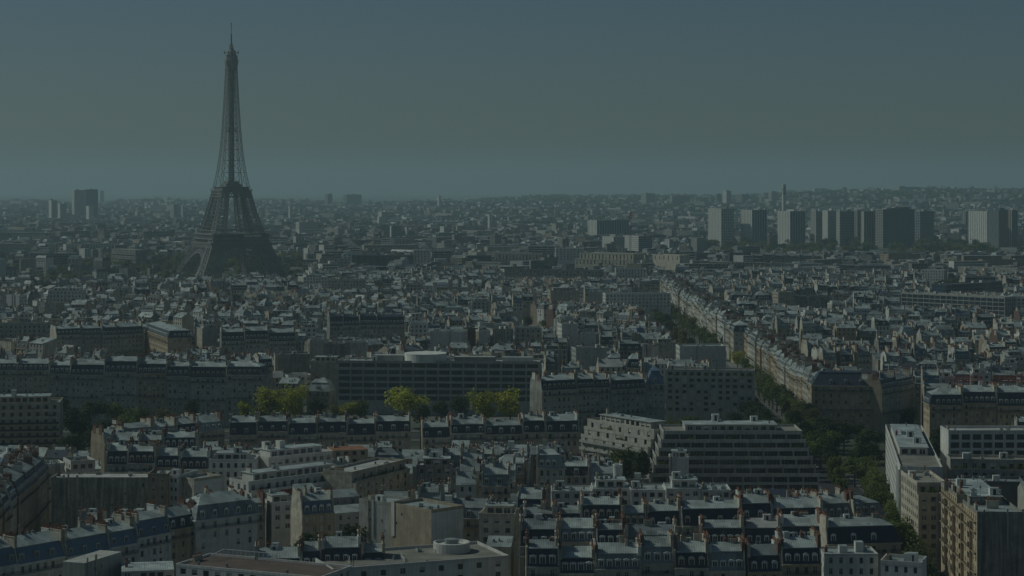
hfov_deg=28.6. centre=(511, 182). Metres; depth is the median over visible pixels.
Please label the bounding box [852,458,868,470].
tree
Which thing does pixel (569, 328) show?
apartment block
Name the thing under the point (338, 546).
mansard building
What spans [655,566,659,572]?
window
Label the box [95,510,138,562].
mansard building
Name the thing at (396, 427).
mansard building
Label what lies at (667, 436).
window
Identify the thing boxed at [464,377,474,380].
window
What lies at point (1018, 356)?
apartment block
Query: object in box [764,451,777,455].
window
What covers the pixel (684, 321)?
tree
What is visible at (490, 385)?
window
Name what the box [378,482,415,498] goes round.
mansard building
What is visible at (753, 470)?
window
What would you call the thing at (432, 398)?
window
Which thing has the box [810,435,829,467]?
tree
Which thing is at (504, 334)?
apartment block
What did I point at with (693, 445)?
window
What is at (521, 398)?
window
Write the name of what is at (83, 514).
mansard building
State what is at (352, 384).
window
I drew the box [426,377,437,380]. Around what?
window
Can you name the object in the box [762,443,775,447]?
window
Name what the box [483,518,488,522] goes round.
window
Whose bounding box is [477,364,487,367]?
window
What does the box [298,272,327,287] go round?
apartment block
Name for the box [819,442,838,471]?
tree
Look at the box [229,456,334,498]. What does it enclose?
apartment block
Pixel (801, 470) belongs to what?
window
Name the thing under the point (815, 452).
tree
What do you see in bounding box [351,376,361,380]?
window
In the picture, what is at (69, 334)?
mansard building
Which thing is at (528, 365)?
window
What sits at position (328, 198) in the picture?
distant block
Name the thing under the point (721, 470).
window
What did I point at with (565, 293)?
apartment block
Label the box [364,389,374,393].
window
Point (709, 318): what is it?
mansard building
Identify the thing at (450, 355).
mansard building
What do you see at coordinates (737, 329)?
mansard building
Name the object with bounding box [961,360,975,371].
mansard building
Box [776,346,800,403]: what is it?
mansard building
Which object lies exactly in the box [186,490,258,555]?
mansard building
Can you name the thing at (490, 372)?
window
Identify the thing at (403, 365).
window
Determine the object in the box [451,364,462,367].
window
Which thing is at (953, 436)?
window
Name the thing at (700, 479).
window
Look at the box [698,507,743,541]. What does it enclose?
mansard building
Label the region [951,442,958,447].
window
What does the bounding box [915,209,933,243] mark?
tower block
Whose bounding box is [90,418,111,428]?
tree
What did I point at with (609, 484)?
window
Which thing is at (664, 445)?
window
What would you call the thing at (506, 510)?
window
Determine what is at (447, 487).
mansard building
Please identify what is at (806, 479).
window
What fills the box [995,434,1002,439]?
window
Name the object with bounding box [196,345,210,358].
mansard building
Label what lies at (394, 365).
window
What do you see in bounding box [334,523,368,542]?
tree
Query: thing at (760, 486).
window
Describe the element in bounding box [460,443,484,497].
mansard building
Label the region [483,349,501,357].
apartment block
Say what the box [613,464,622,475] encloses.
round flue
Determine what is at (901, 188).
distant block
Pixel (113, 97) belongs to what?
sky
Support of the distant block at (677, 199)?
on the ground
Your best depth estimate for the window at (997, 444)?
738.19 m
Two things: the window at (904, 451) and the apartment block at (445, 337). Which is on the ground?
the apartment block at (445, 337)
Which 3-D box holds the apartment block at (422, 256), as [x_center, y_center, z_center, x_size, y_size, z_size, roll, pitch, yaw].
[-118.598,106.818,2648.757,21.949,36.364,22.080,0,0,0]
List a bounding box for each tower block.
[708,206,733,246]
[741,208,766,244]
[777,209,804,245]
[811,210,821,242]
[822,208,836,240]
[836,209,853,246]
[853,209,863,237]
[861,210,874,247]
[875,207,913,247]
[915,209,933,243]
[968,209,987,243]
[988,208,1007,246]
[1008,208,1017,246]
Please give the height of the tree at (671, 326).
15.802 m
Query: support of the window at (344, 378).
in the office block at (433, 376)
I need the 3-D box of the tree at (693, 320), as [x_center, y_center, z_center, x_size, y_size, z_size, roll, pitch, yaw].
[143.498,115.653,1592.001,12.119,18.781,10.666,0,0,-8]
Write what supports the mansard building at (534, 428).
on the ground
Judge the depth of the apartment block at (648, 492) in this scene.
683.40 m
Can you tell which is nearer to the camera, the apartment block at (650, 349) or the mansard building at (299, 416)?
the mansard building at (299, 416)
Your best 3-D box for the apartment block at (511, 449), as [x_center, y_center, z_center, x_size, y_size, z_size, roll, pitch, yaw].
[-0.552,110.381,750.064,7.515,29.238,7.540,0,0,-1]
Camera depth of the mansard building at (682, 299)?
1785.91 m
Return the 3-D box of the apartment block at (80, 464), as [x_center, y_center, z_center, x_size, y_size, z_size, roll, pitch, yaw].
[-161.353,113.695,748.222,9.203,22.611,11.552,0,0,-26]
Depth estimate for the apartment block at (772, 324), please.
1444.14 m
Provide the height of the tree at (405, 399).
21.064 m
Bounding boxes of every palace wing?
[491,253,541,264]
[575,252,646,268]
[653,254,689,269]
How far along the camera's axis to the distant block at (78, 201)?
6207.56 m
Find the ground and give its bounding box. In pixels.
[0,194,1023,574]
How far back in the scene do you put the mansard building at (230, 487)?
670.23 m
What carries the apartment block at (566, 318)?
on the ground
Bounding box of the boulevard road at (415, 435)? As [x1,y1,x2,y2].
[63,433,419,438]
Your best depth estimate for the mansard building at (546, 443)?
750.44 m
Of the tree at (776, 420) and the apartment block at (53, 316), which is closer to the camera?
the tree at (776, 420)
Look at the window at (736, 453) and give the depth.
777.60 m
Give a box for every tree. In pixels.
[51,395,70,415]
[56,432,88,451]
[63,407,84,434]
[65,414,92,441]
[78,400,115,425]
[83,424,106,448]
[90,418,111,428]
[102,401,133,419]
[117,413,135,422]
[125,409,141,419]
[132,406,151,422]
[155,407,172,419]
[183,399,200,413]
[235,398,252,414]
[250,406,268,415]
[253,386,284,415]
[273,395,295,414]
[281,383,310,415]
[292,532,313,546]
[304,397,328,415]
[309,531,330,540]
[321,403,341,415]
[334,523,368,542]
[339,401,357,415]
[354,398,369,417]
[383,386,431,414]
[412,402,431,423]
[431,399,449,418]
[448,395,469,415]
[465,387,498,418]
[493,386,520,419]
[524,315,533,324]
[537,320,545,326]
[604,446,630,462]
[622,450,636,481]
[630,449,652,476]
[654,312,661,320]
[661,314,672,323]
[662,320,673,327]
[665,419,677,423]
[668,323,678,340]
[671,306,682,323]
[671,325,683,342]
[671,330,678,339]
[674,311,681,327]
[676,328,689,342]
[676,414,701,423]
[677,313,687,325]
[677,334,692,343]
[680,316,691,334]
[682,319,689,336]
[684,337,695,343]
[685,316,696,337]
[688,324,698,342]
[697,325,707,343]
[697,330,712,341]
[702,333,717,343]
[709,335,723,343]
[725,411,743,420]
[728,351,743,367]
[736,400,759,413]
[739,356,748,366]
[742,363,756,367]
[744,405,752,419]
[747,405,759,418]
[748,364,761,373]
[749,400,764,408]
[753,412,764,420]
[755,370,769,395]
[755,372,771,399]
[755,375,773,402]
[757,378,775,405]
[758,406,774,417]
[758,415,770,420]
[761,381,776,409]
[763,415,780,423]
[768,383,786,412]
[773,388,782,415]
[777,392,792,411]
[778,388,794,416]
[781,398,803,413]
[782,409,802,423]
[791,399,803,411]
[795,420,813,433]
[796,407,822,422]
[799,401,817,410]
[799,406,819,420]
[800,428,809,437]
[806,429,826,461]
[807,417,815,423]
[807,441,822,463]
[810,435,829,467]
[811,416,839,433]
[817,421,844,443]
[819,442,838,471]
[820,450,838,479]
[823,430,843,450]
[824,454,843,481]
[827,466,844,484]
[832,419,858,454]
[835,477,849,489]
[840,456,872,486]
[846,447,868,478]
[850,423,866,434]
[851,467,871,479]
[852,429,885,446]
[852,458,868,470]
[854,429,873,440]
[854,438,879,454]
[854,443,871,483]
[859,455,878,495]
[859,466,880,494]
[862,473,889,492]
[864,480,887,498]
[865,440,882,460]
[869,486,892,508]
[883,499,895,521]
[883,504,899,521]
[894,514,915,553]
[895,529,922,551]
[897,408,920,423]
[903,541,935,565]
[927,557,936,574]
[927,568,940,575]
[929,428,939,442]
[929,439,939,456]
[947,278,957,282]
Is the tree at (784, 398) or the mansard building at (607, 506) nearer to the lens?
the mansard building at (607, 506)
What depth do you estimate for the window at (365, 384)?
1081.43 m
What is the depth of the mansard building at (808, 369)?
1029.67 m
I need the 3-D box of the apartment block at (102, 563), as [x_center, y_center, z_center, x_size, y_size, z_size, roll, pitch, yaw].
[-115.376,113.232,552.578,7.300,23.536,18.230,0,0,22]
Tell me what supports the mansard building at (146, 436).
on the ground
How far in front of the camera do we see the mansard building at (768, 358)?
1184.90 m
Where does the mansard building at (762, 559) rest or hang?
on the ground
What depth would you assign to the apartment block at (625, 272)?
2213.65 m
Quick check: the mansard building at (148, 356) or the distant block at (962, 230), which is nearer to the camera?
the mansard building at (148, 356)
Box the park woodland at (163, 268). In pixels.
[6,252,301,286]
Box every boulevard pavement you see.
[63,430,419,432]
[224,439,419,441]
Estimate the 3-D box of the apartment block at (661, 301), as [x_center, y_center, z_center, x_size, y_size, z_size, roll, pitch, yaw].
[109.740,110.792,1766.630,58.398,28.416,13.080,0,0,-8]
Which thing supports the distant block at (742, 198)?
on the ground
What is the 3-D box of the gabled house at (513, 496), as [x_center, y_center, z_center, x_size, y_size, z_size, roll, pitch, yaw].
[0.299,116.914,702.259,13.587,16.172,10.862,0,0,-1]
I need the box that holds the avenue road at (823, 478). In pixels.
[674,337,944,575]
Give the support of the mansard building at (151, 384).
on the ground
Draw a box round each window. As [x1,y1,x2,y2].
[203,570,208,575]
[274,497,279,501]
[281,496,286,501]
[339,363,349,366]
[339,370,349,373]
[339,376,349,380]
[339,383,349,386]
[339,389,349,393]
[339,396,349,399]
[351,370,361,373]
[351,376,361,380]
[351,383,361,386]
[351,389,361,393]
[351,396,361,399]
[352,363,362,366]
[361,571,366,575]
[364,363,374,366]
[364,370,374,373]
[364,376,374,380]
[364,383,374,386]
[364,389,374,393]
[364,396,374,399]
[376,363,387,366]
[376,370,386,373]
[376,377,386,380]
[376,383,386,386]
[376,390,386,393]
[376,396,386,399]
[389,363,399,367]
[389,370,399,373]
[389,377,399,380]
[389,383,399,386]
[400,568,405,573]
[401,363,412,367]
[401,370,411,373]
[401,377,411,380]
[401,383,411,386]
[414,363,424,367]
[414,370,424,374]
[414,377,424,380]
[414,383,424,387]
[414,390,424,393]
[425,460,431,464]
[426,363,437,367]
[426,370,437,374]
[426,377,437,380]
[426,383,437,387]
[426,390,437,393]
[426,396,437,400]
[434,460,439,464]
[439,364,449,367]
[439,370,449,374]
[439,377,449,380]
[439,383,449,387]
[439,390,449,393]
[439,396,449,400]
[439,565,443,570]
[442,460,447,464]
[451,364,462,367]
[451,371,462,374]
[451,377,462,380]
[451,384,462,387]
[451,390,462,393]
[464,364,474,367]
[464,371,474,374]
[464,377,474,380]
[464,384,474,387]
[476,371,487,374]
[476,377,487,381]
[476,384,487,387]
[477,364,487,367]
[477,562,481,567]
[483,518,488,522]
[483,527,488,532]
[487,507,493,512]
[489,364,500,367]
[489,371,499,374]
[489,377,499,381]
[489,384,499,387]
[495,508,501,512]
[495,561,500,566]
[501,371,512,374]
[501,377,512,381]
[501,384,512,387]
[502,364,512,367]
[504,508,509,513]
[514,364,525,367]
[514,371,525,374]
[514,377,525,381]
[514,384,525,387]
[514,391,525,394]
[516,397,525,400]
[527,364,537,367]
[598,482,604,486]
[607,482,613,486]
[616,482,622,486]
[653,477,666,481]
[655,468,668,472]
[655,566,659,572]
[658,460,668,464]
[660,451,671,455]
[662,443,675,447]
[665,434,678,438]
[674,482,679,486]
[677,443,689,447]
[680,434,693,438]
[681,482,687,486]
[689,460,702,464]
[689,468,701,472]
[689,482,694,486]
[690,451,703,455]
[691,443,703,447]
[695,434,709,438]
[698,477,711,481]
[703,468,717,472]
[704,460,717,464]
[705,443,718,447]
[705,451,718,455]
[711,434,724,438]
[713,477,726,481]
[719,451,732,455]
[719,460,733,464]
[719,468,733,472]
[720,443,732,447]
[726,434,739,438]
[728,477,741,481]
[728,485,741,489]
[734,443,746,447]
[734,451,747,455]
[735,460,748,464]
[735,468,749,472]
[741,434,754,438]
[743,477,756,481]
[743,485,756,489]
[748,443,760,447]
[749,451,762,455]
[750,460,764,464]
[751,468,765,472]
[756,434,770,438]
[758,477,772,481]
[758,485,772,488]
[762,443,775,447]
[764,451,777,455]
[766,460,779,464]
[767,468,781,472]
[771,434,785,438]
[774,477,787,481]
[774,485,787,488]
[777,443,789,447]
[779,451,792,455]
[781,460,795,464]
[783,468,797,472]
[787,434,800,438]
[789,477,802,481]
[789,485,802,489]
[791,443,803,447]
[794,451,807,455]
[797,460,810,464]
[799,468,813,472]
[804,477,817,481]
[804,485,817,489]
[902,449,907,453]
[911,449,916,453]
[919,449,925,453]
[942,496,946,564]
[950,504,954,572]
[951,434,958,439]
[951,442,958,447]
[951,450,958,453]
[958,511,963,575]
[962,434,969,439]
[962,442,969,447]
[967,519,971,575]
[972,498,979,503]
[973,434,980,439]
[973,442,980,447]
[973,450,980,454]
[984,434,991,439]
[984,442,991,447]
[984,450,991,454]
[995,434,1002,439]
[995,442,1002,447]
[1006,434,1013,439]
[1006,442,1013,447]
[1006,450,1013,454]
[1017,434,1023,439]
[1017,442,1023,447]
[1017,450,1023,454]
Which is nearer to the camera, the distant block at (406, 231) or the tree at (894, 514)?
the tree at (894, 514)
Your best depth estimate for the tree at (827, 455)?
841.73 m
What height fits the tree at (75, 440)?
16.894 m
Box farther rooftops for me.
[0,263,1023,508]
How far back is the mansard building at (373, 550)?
555.13 m
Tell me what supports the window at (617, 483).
in the apartment block at (604, 485)
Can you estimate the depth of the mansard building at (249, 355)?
1173.77 m
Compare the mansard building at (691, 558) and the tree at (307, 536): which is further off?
the tree at (307, 536)
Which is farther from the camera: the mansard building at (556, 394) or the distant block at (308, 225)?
the distant block at (308, 225)
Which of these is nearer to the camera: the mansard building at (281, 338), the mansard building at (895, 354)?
the mansard building at (895, 354)
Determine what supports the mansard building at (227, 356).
on the ground
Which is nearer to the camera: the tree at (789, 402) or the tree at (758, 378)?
the tree at (789, 402)
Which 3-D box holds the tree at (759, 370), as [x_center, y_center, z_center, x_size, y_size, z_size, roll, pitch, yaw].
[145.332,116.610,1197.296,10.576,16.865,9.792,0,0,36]
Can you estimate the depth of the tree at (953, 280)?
2284.55 m
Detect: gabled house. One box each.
[0,445,30,454]
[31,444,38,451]
[45,446,73,461]
[95,458,100,471]
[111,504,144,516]
[203,440,220,452]
[292,483,314,493]
[333,488,358,504]
[334,504,358,535]
[345,442,372,447]
[367,444,374,458]
[375,437,393,447]
[402,449,423,463]
[405,464,412,487]
[412,456,423,490]
[452,440,469,447]
[456,465,475,497]
[460,454,479,497]
[486,535,514,575]
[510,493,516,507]
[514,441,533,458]
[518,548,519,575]
[530,446,549,486]
[758,486,793,496]
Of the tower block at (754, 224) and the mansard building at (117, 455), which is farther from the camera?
the tower block at (754, 224)
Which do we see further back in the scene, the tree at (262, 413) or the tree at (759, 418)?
the tree at (262, 413)
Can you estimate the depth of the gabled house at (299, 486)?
683.56 m
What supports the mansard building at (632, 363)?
on the ground
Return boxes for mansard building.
[0,355,18,393]
[0,443,31,463]
[0,462,30,534]
[0,474,18,534]
[0,485,12,533]
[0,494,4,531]
[0,524,66,575]
[0,532,18,575]
[3,448,48,531]
[3,454,39,532]
[10,449,50,523]
[17,353,53,393]
[24,346,37,357]
[46,513,110,559]
[48,354,76,418]
[50,321,81,356]
[54,344,78,359]
[64,353,80,359]
[70,355,104,424]
[76,321,101,357]
[77,506,106,526]
[91,421,123,471]
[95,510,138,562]
[97,321,116,355]
[104,350,143,421]
[106,437,131,471]
[110,427,140,443]
[111,319,142,355]
[112,416,153,431]
[117,500,171,561]
[127,436,159,471]
[137,354,171,417]
[138,425,164,447]
[144,321,191,353]
[145,354,162,358]
[145,413,176,430]
[146,348,166,356]
[155,441,183,468]
[156,496,195,575]
[163,422,198,447]
[166,357,194,415]
[167,410,195,430]
[179,353,191,360]
[180,444,212,472]
[186,345,201,357]
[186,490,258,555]
[189,356,230,426]
[189,409,224,447]
[193,353,214,361]
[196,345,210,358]
[204,485,237,493]
[210,346,228,359]
[218,351,231,360]
[220,325,243,354]
[221,442,236,449]
[223,440,247,449]
[226,358,270,426]
[229,408,257,447]
[231,352,254,360]
[234,352,251,356]
[239,488,265,546]
[243,323,268,355]
[254,348,272,391]
[254,539,300,560]
[257,408,288,447]
[268,325,295,355]
[275,436,296,445]
[288,412,316,444]
[291,485,334,546]
[296,410,326,417]
[301,530,320,561]
[306,374,335,411]
[317,408,346,448]
[321,525,360,560]
[327,310,343,338]
[333,453,350,465]
[342,309,359,336]
[347,411,375,445]
[358,310,376,337]
[361,532,385,559]
[367,350,388,357]
[374,440,406,463]
[375,410,410,452]
[376,310,404,342]
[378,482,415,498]
[387,340,402,353]
[396,340,422,353]
[417,475,444,500]
[420,414,450,449]
[422,475,450,494]
[424,440,447,455]
[434,343,451,354]
[434,413,456,420]
[443,441,464,492]
[447,351,454,357]
[448,410,485,445]
[450,491,493,540]
[451,350,460,355]
[451,442,470,451]
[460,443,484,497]
[471,439,494,462]
[476,439,507,459]
[481,455,510,501]
[484,413,522,445]
[484,454,515,492]
[499,448,524,492]
[517,347,533,355]
[517,479,547,547]
[519,510,559,575]
[520,409,545,445]
[523,498,554,517]
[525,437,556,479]
[525,526,558,575]
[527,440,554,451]
[530,369,576,413]
[533,350,545,356]
[536,444,565,506]
[542,350,558,375]
[544,354,559,374]
[545,409,578,457]
[546,340,560,372]
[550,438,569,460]
[554,497,580,517]
[558,510,595,545]
[559,538,594,575]
[561,358,580,372]
[561,452,589,484]
[568,368,595,438]
[569,449,597,460]
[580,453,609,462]
[580,485,621,520]
[589,456,622,484]
[593,367,610,417]
[593,532,640,575]
[595,510,625,541]
[605,346,619,358]
[607,344,616,355]
[607,369,645,417]
[622,496,646,523]
[623,364,640,373]
[624,348,638,373]
[624,514,677,541]
[638,525,673,575]
[641,358,656,378]
[644,492,681,540]
[645,363,665,420]
[661,271,675,291]
[663,276,674,291]
[669,275,683,301]
[671,279,684,301]
[672,284,676,307]
[672,530,708,575]
[675,281,688,302]
[676,284,689,307]
[677,490,741,540]
[681,285,696,311]
[681,289,692,313]
[683,289,695,314]
[687,292,699,316]
[689,292,694,316]
[691,290,705,317]
[693,293,708,324]
[694,358,710,366]
[696,294,710,325]
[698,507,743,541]
[699,298,710,326]
[701,296,717,327]
[703,303,707,327]
[706,299,722,328]
[706,530,745,575]
[707,307,713,333]
[711,303,726,333]
[716,305,736,339]
[718,305,738,340]
[720,312,740,344]
[724,315,738,357]
[726,315,746,359]
[729,316,747,362]
[735,484,771,517]
[740,508,780,543]
[741,533,781,575]
[743,322,763,356]
[746,328,752,358]
[748,325,762,363]
[750,325,770,366]
[751,252,762,261]
[756,329,777,362]
[756,335,779,369]
[760,335,778,373]
[762,251,773,262]
[763,335,783,372]
[766,342,773,376]
[769,339,793,377]
[771,488,822,517]
[773,252,786,262]
[773,343,798,382]
[775,525,821,575]
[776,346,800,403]
[777,506,819,535]
[780,350,800,386]
[785,353,812,389]
[786,253,799,262]
[787,356,809,392]
[791,488,814,496]
[793,360,812,398]
[796,358,818,403]
[799,252,812,261]
[801,338,821,356]
[801,359,831,402]
[807,366,832,402]
[808,484,852,517]
[809,363,879,437]
[811,343,831,359]
[812,252,821,258]
[816,506,902,575]
[817,342,836,368]
[836,343,853,365]
[842,485,886,519]
[851,341,870,370]
[861,369,898,436]
[870,345,876,370]
[880,347,901,370]
[882,356,898,371]
[885,343,909,355]
[888,362,912,378]
[892,335,911,350]
[894,367,914,423]
[910,340,926,363]
[915,370,920,418]
[916,354,936,373]
[921,364,939,424]
[922,379,950,426]
[923,381,962,455]
[927,341,952,360]
[927,350,943,368]
[941,361,956,375]
[946,351,958,371]
[947,343,970,371]
[953,366,969,384]
[957,342,974,352]
[958,382,996,425]
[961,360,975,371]
[970,351,986,364]
[976,357,997,371]
[981,338,1005,351]
[985,348,1007,363]
[992,364,1016,385]
[992,381,1023,425]
[1001,333,1016,348]
[1009,344,1021,353]
[1016,336,1023,346]
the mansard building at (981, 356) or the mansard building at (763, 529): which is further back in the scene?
the mansard building at (981, 356)
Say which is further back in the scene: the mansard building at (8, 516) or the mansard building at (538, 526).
the mansard building at (8, 516)
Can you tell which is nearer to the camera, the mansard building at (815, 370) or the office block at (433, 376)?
the mansard building at (815, 370)
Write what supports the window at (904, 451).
in the apartment block at (909, 447)
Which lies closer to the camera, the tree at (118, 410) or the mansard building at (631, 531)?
the mansard building at (631, 531)
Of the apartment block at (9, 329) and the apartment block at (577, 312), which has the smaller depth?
the apartment block at (9, 329)
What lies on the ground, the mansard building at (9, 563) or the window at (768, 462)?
the mansard building at (9, 563)
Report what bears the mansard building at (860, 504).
on the ground
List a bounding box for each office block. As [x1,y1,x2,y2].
[337,351,541,415]
[901,290,1015,320]
[931,280,1001,292]
[962,275,995,281]
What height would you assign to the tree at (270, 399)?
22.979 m
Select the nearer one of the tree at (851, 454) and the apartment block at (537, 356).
the tree at (851, 454)
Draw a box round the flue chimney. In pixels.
[782,184,785,210]
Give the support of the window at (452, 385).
in the office block at (433, 376)
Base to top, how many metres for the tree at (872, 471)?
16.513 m
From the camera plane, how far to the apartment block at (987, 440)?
738.13 m
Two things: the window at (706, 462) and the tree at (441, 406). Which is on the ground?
the tree at (441, 406)
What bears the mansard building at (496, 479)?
on the ground
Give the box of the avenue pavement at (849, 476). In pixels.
[672,319,863,491]
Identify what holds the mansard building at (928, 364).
on the ground
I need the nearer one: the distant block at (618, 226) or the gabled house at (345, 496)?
the gabled house at (345, 496)
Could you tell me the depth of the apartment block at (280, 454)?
740.63 m
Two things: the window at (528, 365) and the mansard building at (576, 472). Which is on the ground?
the mansard building at (576, 472)
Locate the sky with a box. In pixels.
[0,0,1023,194]
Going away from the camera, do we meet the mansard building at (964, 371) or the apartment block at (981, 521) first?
the apartment block at (981, 521)
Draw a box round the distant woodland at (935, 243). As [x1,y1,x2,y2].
[0,188,1023,271]
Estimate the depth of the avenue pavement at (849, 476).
1103.92 m
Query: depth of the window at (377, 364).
1082.76 m
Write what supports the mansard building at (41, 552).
on the ground
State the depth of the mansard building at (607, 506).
613.25 m
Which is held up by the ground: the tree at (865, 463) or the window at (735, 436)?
the tree at (865, 463)
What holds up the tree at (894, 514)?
on the ground
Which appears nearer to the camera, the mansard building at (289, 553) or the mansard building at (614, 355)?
the mansard building at (289, 553)
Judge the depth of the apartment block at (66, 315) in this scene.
1525.82 m
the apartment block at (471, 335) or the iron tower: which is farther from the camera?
the iron tower
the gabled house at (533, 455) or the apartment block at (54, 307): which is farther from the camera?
the apartment block at (54, 307)
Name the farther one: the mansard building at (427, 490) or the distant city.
the distant city
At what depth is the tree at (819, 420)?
922.96 m
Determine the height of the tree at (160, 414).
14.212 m
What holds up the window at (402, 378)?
in the office block at (433, 376)
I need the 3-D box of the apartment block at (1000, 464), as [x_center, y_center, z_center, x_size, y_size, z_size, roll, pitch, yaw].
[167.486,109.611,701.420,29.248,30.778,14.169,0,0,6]
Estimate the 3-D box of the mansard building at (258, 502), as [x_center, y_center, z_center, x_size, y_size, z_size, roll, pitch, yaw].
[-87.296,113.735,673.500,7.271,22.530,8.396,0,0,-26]
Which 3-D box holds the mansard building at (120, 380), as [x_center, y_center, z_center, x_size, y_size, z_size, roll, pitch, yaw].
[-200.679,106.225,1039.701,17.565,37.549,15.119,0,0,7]
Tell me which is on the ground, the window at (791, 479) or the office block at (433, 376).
the office block at (433, 376)
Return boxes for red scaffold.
[948,374,982,386]
[991,374,1023,383]
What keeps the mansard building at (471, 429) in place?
on the ground
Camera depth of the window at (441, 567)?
548.31 m
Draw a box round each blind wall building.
[51,470,148,528]
[390,498,463,546]
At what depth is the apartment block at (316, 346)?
1251.87 m
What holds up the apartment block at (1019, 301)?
on the ground
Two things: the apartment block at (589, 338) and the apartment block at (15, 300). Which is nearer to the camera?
the apartment block at (589, 338)
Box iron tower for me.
[170,23,289,279]
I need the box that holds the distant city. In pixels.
[0,185,1023,281]
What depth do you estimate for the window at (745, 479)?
772.49 m
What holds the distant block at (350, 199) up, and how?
on the ground
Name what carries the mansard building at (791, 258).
on the ground
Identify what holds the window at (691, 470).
in the apartment block at (744, 455)
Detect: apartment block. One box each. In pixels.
[0,322,58,337]
[0,338,17,354]
[0,390,62,448]
[2,314,20,321]
[6,294,26,307]
[32,298,44,313]
[45,302,64,314]
[45,456,64,522]
[49,285,84,301]
[49,311,61,318]
[52,317,63,325]
[62,309,71,318]
[63,456,94,471]
[63,550,121,575]
[79,314,94,323]
[82,352,94,358]
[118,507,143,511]
[122,556,173,575]
[148,466,174,507]
[169,467,197,506]
[176,549,351,575]
[182,472,221,499]
[191,334,196,348]
[197,320,217,348]
[208,447,259,490]
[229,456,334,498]
[248,445,259,452]
[252,440,332,468]
[256,256,283,275]
[261,320,272,327]
[264,489,290,546]
[270,309,286,319]
[274,351,309,373]
[283,373,309,403]
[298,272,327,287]
[301,320,318,337]
[310,336,323,360]
[310,352,338,404]
[314,249,350,258]
[314,538,508,575]
[320,258,348,266]
[323,457,409,498]
[324,338,348,358]
[327,444,367,462]
[328,278,365,290]
[339,336,352,341]
[343,340,367,356]
[352,255,413,265]
[359,492,409,546]
[405,311,423,324]
[410,322,427,337]
[413,249,430,263]
[416,451,452,490]
[430,328,467,350]
[432,249,451,262]
[439,493,453,502]
[460,351,482,355]
[465,324,477,352]
[467,255,491,261]
[475,322,489,345]
[479,319,496,328]
[479,497,518,575]
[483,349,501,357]
[487,324,512,346]
[496,324,510,327]
[498,344,520,356]
[500,441,519,456]
[504,267,602,278]
[514,325,541,342]
[524,459,525,484]
[527,350,543,361]
[528,245,553,256]
[548,284,578,302]
[551,480,591,506]
[554,314,575,333]
[555,247,583,266]
[557,321,577,347]
[570,308,587,317]
[571,344,606,371]
[579,407,664,482]
[580,332,598,345]
[587,290,607,303]
[591,472,629,504]
[603,292,670,323]
[613,333,617,340]
[613,341,618,348]
[615,267,645,278]
[620,332,638,341]
[627,472,648,483]
[629,481,664,504]
[642,342,658,358]
[647,412,818,493]
[653,336,675,358]
[663,471,700,501]
[665,365,754,423]
[669,443,688,482]
[676,342,725,367]
[698,481,730,499]
[728,252,750,261]
[770,316,778,330]
[772,289,793,305]
[795,295,833,308]
[821,540,877,575]
[880,253,919,263]
[880,550,926,575]
[885,423,942,521]
[888,310,907,321]
[901,470,943,568]
[904,259,917,269]
[922,268,946,285]
[927,320,946,329]
[935,368,952,384]
[939,474,1022,575]
[940,419,1023,479]
[947,452,1023,480]
[957,474,1022,507]
[970,362,989,384]
[972,329,989,335]
[978,258,1023,266]
[997,363,1013,370]
[1000,349,1023,371]
[1001,324,1014,334]
[1002,354,1016,370]
[1014,328,1023,338]
[1016,296,1023,308]
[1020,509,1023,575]
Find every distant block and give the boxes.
[49,199,56,217]
[58,202,66,219]
[72,189,84,215]
[83,189,97,216]
[86,205,93,218]
[99,190,103,201]
[170,203,178,217]
[181,205,183,217]
[288,205,291,218]
[296,220,317,231]
[325,193,331,202]
[343,194,361,204]
[378,210,387,220]
[390,224,400,236]
[405,226,408,235]
[437,195,440,207]
[440,224,450,231]
[488,213,491,227]
[588,218,628,234]
[602,234,624,247]
[623,234,651,252]
[641,193,654,203]
[664,237,672,247]
[670,195,689,205]
[715,193,720,201]
[722,190,730,204]
[734,245,759,252]
[736,194,747,202]
[769,191,776,200]
[891,186,919,190]
[951,227,967,238]
[962,210,967,224]
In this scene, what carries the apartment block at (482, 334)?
on the ground
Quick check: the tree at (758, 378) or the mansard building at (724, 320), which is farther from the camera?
the mansard building at (724, 320)
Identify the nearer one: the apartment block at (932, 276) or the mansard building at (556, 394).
the mansard building at (556, 394)
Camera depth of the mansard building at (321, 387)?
1091.51 m
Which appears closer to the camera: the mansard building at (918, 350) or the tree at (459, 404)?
the tree at (459, 404)
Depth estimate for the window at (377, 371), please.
1081.17 m
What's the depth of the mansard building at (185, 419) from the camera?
831.70 m
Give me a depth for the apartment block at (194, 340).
1345.21 m
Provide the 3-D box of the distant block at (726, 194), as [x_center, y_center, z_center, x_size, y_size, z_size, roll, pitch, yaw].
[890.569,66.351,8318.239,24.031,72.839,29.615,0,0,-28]
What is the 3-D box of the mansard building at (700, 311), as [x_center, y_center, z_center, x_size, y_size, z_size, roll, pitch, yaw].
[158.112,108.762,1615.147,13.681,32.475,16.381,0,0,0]
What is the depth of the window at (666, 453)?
777.60 m
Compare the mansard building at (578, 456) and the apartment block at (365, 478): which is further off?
the mansard building at (578, 456)
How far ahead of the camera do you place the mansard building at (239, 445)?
778.00 m
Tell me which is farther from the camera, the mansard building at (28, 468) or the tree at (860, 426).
the tree at (860, 426)
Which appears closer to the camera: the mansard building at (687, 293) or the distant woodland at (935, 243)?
the mansard building at (687, 293)
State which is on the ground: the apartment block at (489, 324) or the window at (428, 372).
the apartment block at (489, 324)
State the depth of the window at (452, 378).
1078.27 m
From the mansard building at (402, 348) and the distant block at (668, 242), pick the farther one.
the distant block at (668, 242)
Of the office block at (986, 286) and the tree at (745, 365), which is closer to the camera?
the tree at (745, 365)

